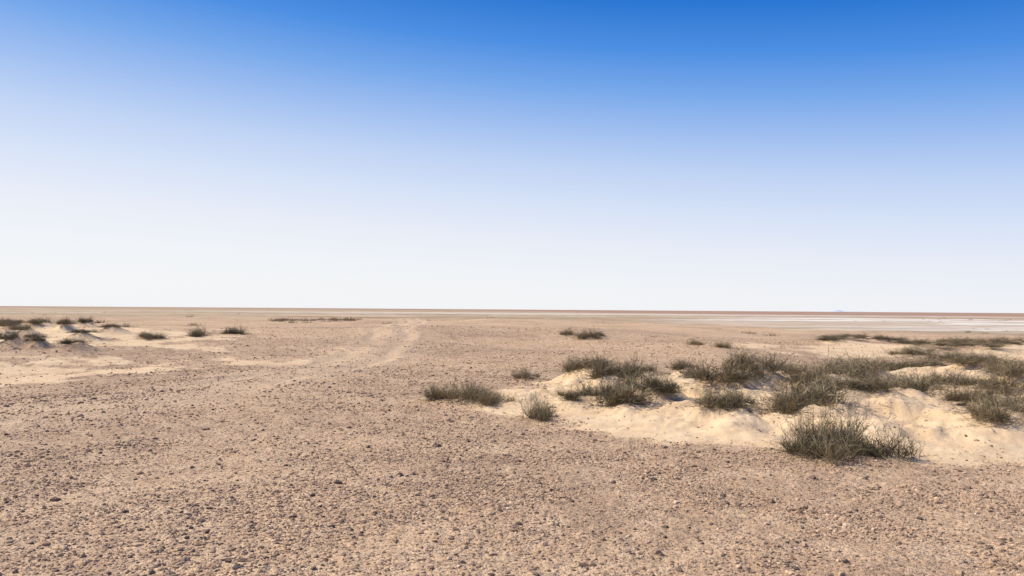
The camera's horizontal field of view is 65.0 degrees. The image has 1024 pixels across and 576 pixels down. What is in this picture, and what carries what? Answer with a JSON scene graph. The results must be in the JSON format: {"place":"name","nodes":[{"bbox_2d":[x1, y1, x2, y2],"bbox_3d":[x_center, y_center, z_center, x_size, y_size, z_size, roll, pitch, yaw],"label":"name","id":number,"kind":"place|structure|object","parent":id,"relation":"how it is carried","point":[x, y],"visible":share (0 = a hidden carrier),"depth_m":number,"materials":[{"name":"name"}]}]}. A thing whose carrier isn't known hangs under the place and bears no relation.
{"place":"outdoors","nodes":[
{"label":"outdoors","id":0,"kind":"place"},
{"bbox_2d":[0,306,1023,575],"bbox_3d":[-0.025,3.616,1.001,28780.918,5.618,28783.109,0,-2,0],"label":"desert ground","id":1,"kind":"structure","parent":0,"point":[944,440],"depth_m":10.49,"materials":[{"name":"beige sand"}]},
{"bbox_2d":[0,328,29,339],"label":"desert shrub","id":2,"kind":"object","parent":1,"relation":"on","point":[9,336],"visible":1,"depth_m":28.59,"materials":[{"name":"green plant"}]},
{"bbox_2d":[0,321,35,330],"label":"desert shrub","id":3,"kind":"object","parent":1,"relation":"on","point":[24,327],"visible":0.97,"depth_m":32.85,"materials":[{"name":"plant"}]},
{"bbox_2d":[0,317,35,326],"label":"desert shrub","id":4,"kind":"object","parent":1,"relation":"on","point":[3,323],"visible":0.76,"depth_m":34.88,"materials":[{"name":"plant"}]},
{"bbox_2d":[21,331,48,337],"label":"desert shrub","id":5,"kind":"object","parent":1,"relation":"on","point":[30,335],"visible":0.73,"depth_m":29.01,"materials":[{"name":"plant"}]},
{"bbox_2d":[23,335,46,340],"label":"desert shrub","id":6,"kind":"object","parent":1,"relation":"on","point":[38,339],"visible":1,"depth_m":28.41,"materials":[{"name":"green plant"}]},
{"bbox_2d":[17,317,53,322],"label":"desert shrub","id":7,"kind":"object","parent":1,"relation":"on","point":[37,321],"visible":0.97,"depth_m":43.74,"materials":[{"name":"plant"}]},
{"bbox_2d":[31,316,54,322],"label":"desert shrub","id":8,"kind":"object","parent":1,"relation":"on","point":[48,318],"visible":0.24,"depth_m":45.34,"materials":[{"name":"green plant"}]},
{"bbox_2d":[56,314,72,324],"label":"desert shrub","id":9,"kind":"object","parent":1,"relation":"on","point":[63,322],"visible":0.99,"depth_m":36.06,"materials":[{"name":"plant"}]},
{"bbox_2d":[45,337,92,344],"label":"desert shrub","id":10,"kind":"object","parent":1,"relation":"on","point":[68,341],"visible":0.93,"depth_m":28.17,"materials":[{"name":"plant"}]},
{"bbox_2d":[73,314,93,321],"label":"desert shrub","id":11,"kind":"object","parent":1,"relation":"on","point":[83,320],"visible":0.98,"depth_m":44.08,"materials":[{"name":"plant"}]},
{"bbox_2d":[65,326,107,332],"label":"desert shrub","id":12,"kind":"object","parent":1,"relation":"on","point":[83,331],"visible":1,"depth_m":32.24,"materials":[{"name":"plant"}]},
{"bbox_2d":[94,322,138,327],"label":"desert shrub","id":13,"kind":"object","parent":1,"relation":"on","point":[109,325],"visible":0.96,"depth_m":35.30,"materials":[{"name":"plant"}]},
{"bbox_2d":[138,329,174,339],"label":"desert shrub","id":14,"kind":"object","parent":1,"relation":"on","point":[152,336],"visible":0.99,"depth_m":33.86,"materials":[{"name":"plant"}]},
{"bbox_2d":[185,325,218,336],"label":"desert shrub","id":15,"kind":"object","parent":1,"relation":"on","point":[199,333],"visible":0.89,"depth_m":35.91,"materials":[{"name":"plant"}]},
{"bbox_2d":[212,322,252,334],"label":"desert shrub","id":16,"kind":"object","parent":1,"relation":"on","point":[235,331],"visible":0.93,"depth_m":38.76,"materials":[{"name":"plant"}]},
{"bbox_2d":[399,370,475,404],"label":"dry grass tuft","id":17,"kind":"object","parent":1,"relation":"on","point":[433,395],"visible":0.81,"depth_m":14.35,"materials":[{"name":"plant"}]},
{"bbox_2d":[438,375,527,405],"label":"dry grass tuft","id":18,"kind":"object","parent":1,"relation":"on","point":[471,392],"visible":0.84,"depth_m":14.11,"materials":[{"name":"plant"}]},
{"bbox_2d":[476,385,532,406],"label":"dry grass tuft","id":19,"kind":"object","parent":1,"relation":"on","point":[493,401],"visible":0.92,"depth_m":13.82,"materials":[{"name":"plant"}]},
{"bbox_2d":[44,314,1008,335],"bbox_3d":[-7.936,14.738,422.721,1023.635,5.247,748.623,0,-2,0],"label":"distant scrub","id":20,"kind":"object","parent":1,"relation":"on","point":[306,319],"visible":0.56,"depth_m":102.37,"materials":[{"name":"plant"}]},
{"bbox_2d":[502,363,552,379],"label":"desert shrub","id":21,"kind":"object","parent":1,"relation":"on","point":[527,375],"visible":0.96,"depth_m":19.76,"materials":[{"name":"plant"}]},
{"bbox_2d":[505,390,584,423],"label":"dry grass tuft","id":22,"kind":"object","parent":1,"relation":"on","point":[543,414],"visible":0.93,"depth_m":12.27,"materials":[{"name":"green plant"}]},
{"bbox_2d":[543,355,584,373],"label":"desert shrub","id":23,"kind":"object","parent":1,"relation":"on","point":[568,369],"visible":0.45,"depth_m":18.52,"materials":[{"name":"green plant"}]},
{"bbox_2d":[559,326,577,334],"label":"desert shrub","id":24,"kind":"object","parent":1,"relation":"on","point":[566,332],"visible":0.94,"depth_m":42.37,"materials":[{"name":"plant"}]},
{"bbox_2d":[543,381,597,401],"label":"desert shrub","id":25,"kind":"object","parent":1,"relation":"on","point":[569,395],"visible":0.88,"depth_m":13.35,"materials":[{"name":"plant"}]},
{"bbox_2d":[563,327,606,338],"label":"desert shrub","id":26,"kind":"object","parent":1,"relation":"on","point":[581,335],"visible":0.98,"depth_m":40.64,"materials":[{"name":"plant"}]},
{"bbox_2d":[556,374,623,399],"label":"desert shrub","id":27,"kind":"object","parent":1,"relation":"on","point":[583,388],"visible":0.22,"depth_m":13.96,"materials":[{"name":"plant"}]},
{"bbox_2d":[562,351,621,367],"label":"desert shrub","id":28,"kind":"object","parent":1,"relation":"on","point":[589,361],"visible":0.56,"depth_m":18.13,"materials":[{"name":"green plant"}]},
{"bbox_2d":[564,344,670,381],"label":"desert shrub","id":29,"kind":"object","parent":1,"relation":"on","point":[605,370],"visible":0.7,"depth_m":15.03,"materials":[{"name":"plant"}]},
{"bbox_2d":[574,370,682,410],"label":"desert shrub","id":30,"kind":"object","parent":1,"relation":"on","point":[626,395],"visible":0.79,"depth_m":12.88,"materials":[{"name":"green plant"}]},
{"bbox_2d":[623,361,672,372],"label":"desert shrub","id":31,"kind":"object","parent":1,"relation":"on","point":[650,368],"visible":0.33,"depth_m":22.90,"materials":[{"name":"plant"}]},
{"bbox_2d":[600,355,699,395],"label":"desert shrub","id":32,"kind":"object","parent":1,"relation":"on","point":[659,386],"visible":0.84,"depth_m":13.18,"materials":[{"name":"plant"}]},
{"bbox_2d":[652,358,701,370],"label":"desert shrub","id":33,"kind":"object","parent":1,"relation":"on","point":[680,366],"visible":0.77,"depth_m":20.98,"materials":[{"name":"plant"}]},
{"bbox_2d":[681,339,704,344],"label":"dry grass tuft","id":34,"kind":"object","parent":1,"relation":"on","point":[695,342],"visible":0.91,"depth_m":32.65,"materials":[{"name":"brown plant"}]},
{"bbox_2d":[661,343,783,383],"bbox_3d":[3.902,1.330,14.806,2.475,0.722,2.423,0,-2,17],"label":"desert shrub","id":35,"kind":"object","parent":1,"relation":"on","point":[727,374],"visible":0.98,"depth_m":14.51,"materials":[{"name":"plant"}]},
{"bbox_2d":[708,338,736,348],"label":"dry grass tuft","id":36,"kind":"object","parent":1,"relation":"on","point":[724,345],"visible":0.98,"depth_m":31.20,"materials":[{"name":"brown plant"}]},
{"bbox_2d":[679,378,767,411],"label":"desert shrub","id":37,"kind":"object","parent":1,"relation":"on","point":[709,399],"visible":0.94,"depth_m":12.04,"materials":[{"name":"plant"}]},
{"bbox_2d":[691,386,766,408],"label":"desert shrub","id":38,"kind":"object","parent":1,"relation":"on","point":[751,402],"visible":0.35,"depth_m":12.26,"materials":[{"name":"plant"}]},
{"bbox_2d":[695,344,797,372],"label":"desert shrub","id":39,"kind":"object","parent":1,"relation":"on","point":[773,367],"visible":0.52,"depth_m":15.25,"materials":[{"name":"green plant"}]},
{"bbox_2d":[710,350,792,372],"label":"desert shrub","id":40,"kind":"object","parent":1,"relation":"on","point":[753,354],"visible":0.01,"depth_m":18.58,"materials":[{"name":"plant"}]},
{"bbox_2d":[712,343,796,375],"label":"desert shrub","id":41,"kind":"object","parent":1,"relation":"on","point":[779,361],"visible":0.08,"depth_m":15.95,"materials":[{"name":"plant"}]},
{"bbox_2d":[758,403,832,460],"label":"desert shrub","id":42,"kind":"object","parent":1,"relation":"on","point":[797,446],"visible":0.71,"depth_m":9.30,"materials":[{"name":"plant"}]},
{"bbox_2d":[738,371,879,418],"bbox_3d":[4.412,1.569,12.138,2.341,0.669,2.168,2,-2,-44],"label":"desert shrub","id":43,"kind":"object","parent":1,"relation":"on","point":[783,403],"visible":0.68,"depth_m":11.90,"materials":[{"name":"plant"}]},
{"bbox_2d":[778,353,853,384],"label":"desert shrub","id":44,"kind":"object","parent":1,"relation":"on","point":[798,375],"visible":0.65,"depth_m":14.76,"materials":[{"name":"green plant"}]},
{"bbox_2d":[754,370,889,410],"bbox_3d":[4.796,1.536,12.334,2.080,0.555,2.222,1,-2,-4],"label":"desert shrub","id":45,"kind":"object","parent":1,"relation":"on","point":[819,389],"visible":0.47,"depth_m":12.29,"materials":[{"name":"plant"}]},
{"bbox_2d":[796,333,850,341],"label":"desert shrub","id":46,"kind":"object","parent":1,"relation":"on","point":[830,338],"visible":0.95,"depth_m":37.96,"materials":[{"name":"green plant"}]},
{"bbox_2d":[765,399,898,466],"bbox_3d":[3.686,1.621,9.100,1.375,0.636,1.346,1,-2,-35],"label":"desert shrub","id":47,"kind":"object","parent":1,"relation":"on","point":[833,454],"visible":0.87,"depth_m":8.95,"materials":[{"name":"plant"}]},
{"bbox_2d":[779,386,890,456],"bbox_3d":[3.845,1.551,9.459,1.303,0.823,1.300,0,-2,4],"label":"desert shrub","id":48,"kind":"object","parent":1,"relation":"on","point":[836,421],"visible":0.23,"depth_m":9.48,"materials":[{"name":"plant"}]},
{"bbox_2d":[819,333,866,338],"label":"desert shrub","id":49,"kind":"object","parent":1,"relation":"on","point":[853,337],"visible":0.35,"depth_m":41.79,"materials":[{"name":"plant"}]},
{"bbox_2d":[780,347,909,383],"bbox_3d":[6.167,1.454,15.598,2.648,0.689,2.764,0,-2,0],"label":"desert shrub","id":50,"kind":"object","parent":1,"relation":"on","point":[845,371],"visible":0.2,"depth_m":15.33,"materials":[{"name":"plant"}]},
{"bbox_2d":[774,364,933,394],"bbox_3d":[5.384,1.422,13.006,2.431,0.481,1.825,0,-2,3],"label":"desert shrub","id":51,"kind":"object","parent":1,"relation":"on","point":[855,384],"visible":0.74,"depth_m":12.88,"materials":[{"name":"plant"}]},
{"bbox_2d":[807,344,901,376],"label":"desert shrub","id":52,"kind":"object","parent":1,"relation":"on","point":[867,365],"visible":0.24,"depth_m":16.73,"materials":[{"name":"plant"}]},
{"bbox_2d":[843,330,872,337],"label":"desert shrub","id":53,"kind":"object","parent":1,"relation":"on","point":[854,335],"visible":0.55,"depth_m":43.00,"materials":[{"name":"plant"}]},
{"bbox_2d":[814,403,939,467],"bbox_3d":[4.143,1.623,9.269,1.436,0.607,1.466,1,-2,-18],"label":"desert shrub","id":54,"kind":"object","parent":1,"relation":"on","point":[879,451],"visible":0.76,"depth_m":9.06,"materials":[{"name":"plant"}]},
{"bbox_2d":[840,351,915,372],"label":"desert shrub","id":55,"kind":"object","parent":1,"relation":"on","point":[857,361],"visible":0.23,"depth_m":18.72,"materials":[{"name":"green plant"}]},
{"bbox_2d":[867,333,892,339],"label":"desert shrub","id":56,"kind":"object","parent":1,"relation":"on","point":[880,337],"visible":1,"depth_m":42.50,"materials":[{"name":"green plant"}]},
{"bbox_2d":[884,335,913,340],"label":"desert shrub","id":57,"kind":"object","parent":1,"relation":"on","point":[897,338],"visible":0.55,"depth_m":43.09,"materials":[{"name":"plant"}]},
{"bbox_2d":[869,351,932,370],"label":"desert shrub","id":58,"kind":"object","parent":1,"relation":"on","point":[904,365],"visible":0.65,"depth_m":21.32,"materials":[{"name":"plant"}]},
{"bbox_2d":[853,366,962,395],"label":"desert shrub","id":59,"kind":"object","parent":1,"relation":"on","point":[905,386],"visible":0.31,"depth_m":14.38,"materials":[{"name":"plant"}]},
{"bbox_2d":[878,342,963,355],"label":"desert shrub","id":60,"kind":"object","parent":1,"relation":"on","point":[910,350],"visible":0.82,"depth_m":29.81,"materials":[{"name":"plant"}]},
{"bbox_2d":[886,336,957,345],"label":"desert shrub","id":61,"kind":"object","parent":1,"relation":"on","point":[920,341],"visible":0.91,"depth_m":33.13,"materials":[{"name":"plant"}]},
{"bbox_2d":[883,364,961,393],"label":"desert shrub","id":62,"kind":"object","parent":1,"relation":"on","point":[940,388],"visible":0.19,"depth_m":15.19,"materials":[{"name":"plant"}]},
{"bbox_2d":[897,355,948,366],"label":"desert shrub","id":63,"kind":"object","parent":1,"relation":"on","point":[931,363],"visible":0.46,"depth_m":24.84,"materials":[{"name":"plant"}]},
{"bbox_2d":[894,365,981,386],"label":"desert shrub","id":64,"kind":"object","parent":1,"relation":"on","point":[934,375],"visible":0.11,"depth_m":17.16,"materials":[{"name":"green plant"}]},
{"bbox_2d":[911,348,966,360],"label":"desert shrub","id":65,"kind":"object","parent":1,"relation":"on","point":[945,357],"visible":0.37,"depth_m":27.63,"materials":[{"name":"plant"}]},
{"bbox_2d":[936,337,973,342],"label":"desert shrub","id":66,"kind":"object","parent":1,"relation":"on","point":[949,340],"visible":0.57,"depth_m":33.96,"materials":[{"name":"plant"}]},
{"bbox_2d":[908,346,1017,364],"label":"desert shrub","id":67,"kind":"object","parent":1,"relation":"on","point":[964,359],"visible":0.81,"depth_m":20.32,"materials":[{"name":"green plant"}]},
{"bbox_2d":[934,333,991,342],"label":"desert shrub","id":68,"kind":"object","parent":1,"relation":"on","point":[965,338],"visible":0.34,"depth_m":39.58,"materials":[{"name":"plant"}]},
{"bbox_2d":[925,362,1023,390],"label":"desert shrub","id":69,"kind":"object","parent":1,"relation":"on","point":[970,381],"visible":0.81,"depth_m":15.07,"materials":[{"name":"plant"}]},
{"bbox_2d":[925,375,1023,404],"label":"desert shrub","id":70,"kind":"object","parent":1,"relation":"on","point":[952,396],"visible":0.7,"depth_m":13.43,"materials":[{"name":"plant"}]},
{"bbox_2d":[932,339,1018,347],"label":"desert shrub","id":71,"kind":"object","parent":1,"relation":"on","point":[981,344],"visible":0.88,"depth_m":32.36,"materials":[{"name":"green plant"}]},
{"bbox_2d":[944,374,1023,425],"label":"desert shrub","id":72,"kind":"object","parent":1,"relation":"on","point":[992,412],"visible":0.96,"depth_m":10.64,"materials":[{"name":"green plant"}]},
{"bbox_2d":[957,351,1023,378],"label":"desert shrub","id":73,"kind":"object","parent":1,"relation":"on","point":[993,368],"visible":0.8,"depth_m":17.03,"materials":[{"name":"plant"}]},
{"bbox_2d":[961,382,1023,414],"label":"desert shrub","id":74,"kind":"object","parent":1,"relation":"on","point":[1002,402],"visible":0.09,"depth_m":11.26,"materials":[{"name":"green plant"}]},
{"bbox_2d":[967,337,1023,344],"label":"desert shrub","id":75,"kind":"object","parent":1,"relation":"on","point":[1006,342],"visible":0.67,"depth_m":35.41,"materials":[{"name":"green plant"}]},
{"bbox_2d":[971,369,1023,395],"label":"desert shrub","id":76,"kind":"object","parent":1,"relation":"on","point":[1006,389],"visible":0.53,"depth_m":14.55,"materials":[{"name":"green plant"}]},
{"bbox_2d":[982,333,1023,342],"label":"desert shrub","id":77,"kind":"object","parent":1,"relation":"on","point":[1006,338],"visible":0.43,"depth_m":37.38,"materials":[{"name":"plant"}]},
{"bbox_2d":[983,354,1023,365],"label":"desert shrub","id":78,"kind":"object","parent":1,"relation":"on","point":[1013,360],"visible":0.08,"depth_m":25.88,"materials":[{"name":"plant"}]},
{"bbox_2d":[1013,386,1023,410],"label":"desert shrub","id":79,"kind":"object","parent":1,"relation":"on","point":[1020,401],"visible":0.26,"depth_m":10.91,"materials":[{"name":"plant"}]},
{"bbox_2d":[0,0,1023,312],"label":"sky","id":80,"kind":"structure","parent":0,"point":[655,155],"materials":[{"name":"blue"}]},
{"bbox_2d":[830,310,859,311],"bbox_3d":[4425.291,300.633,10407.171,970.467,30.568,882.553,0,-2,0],"label":"distant hill","id":81,"kind":"structure","parent":0,"point":[842,311],"depth_m":10293.77,"materials":[{"name":"white"}]}
]}

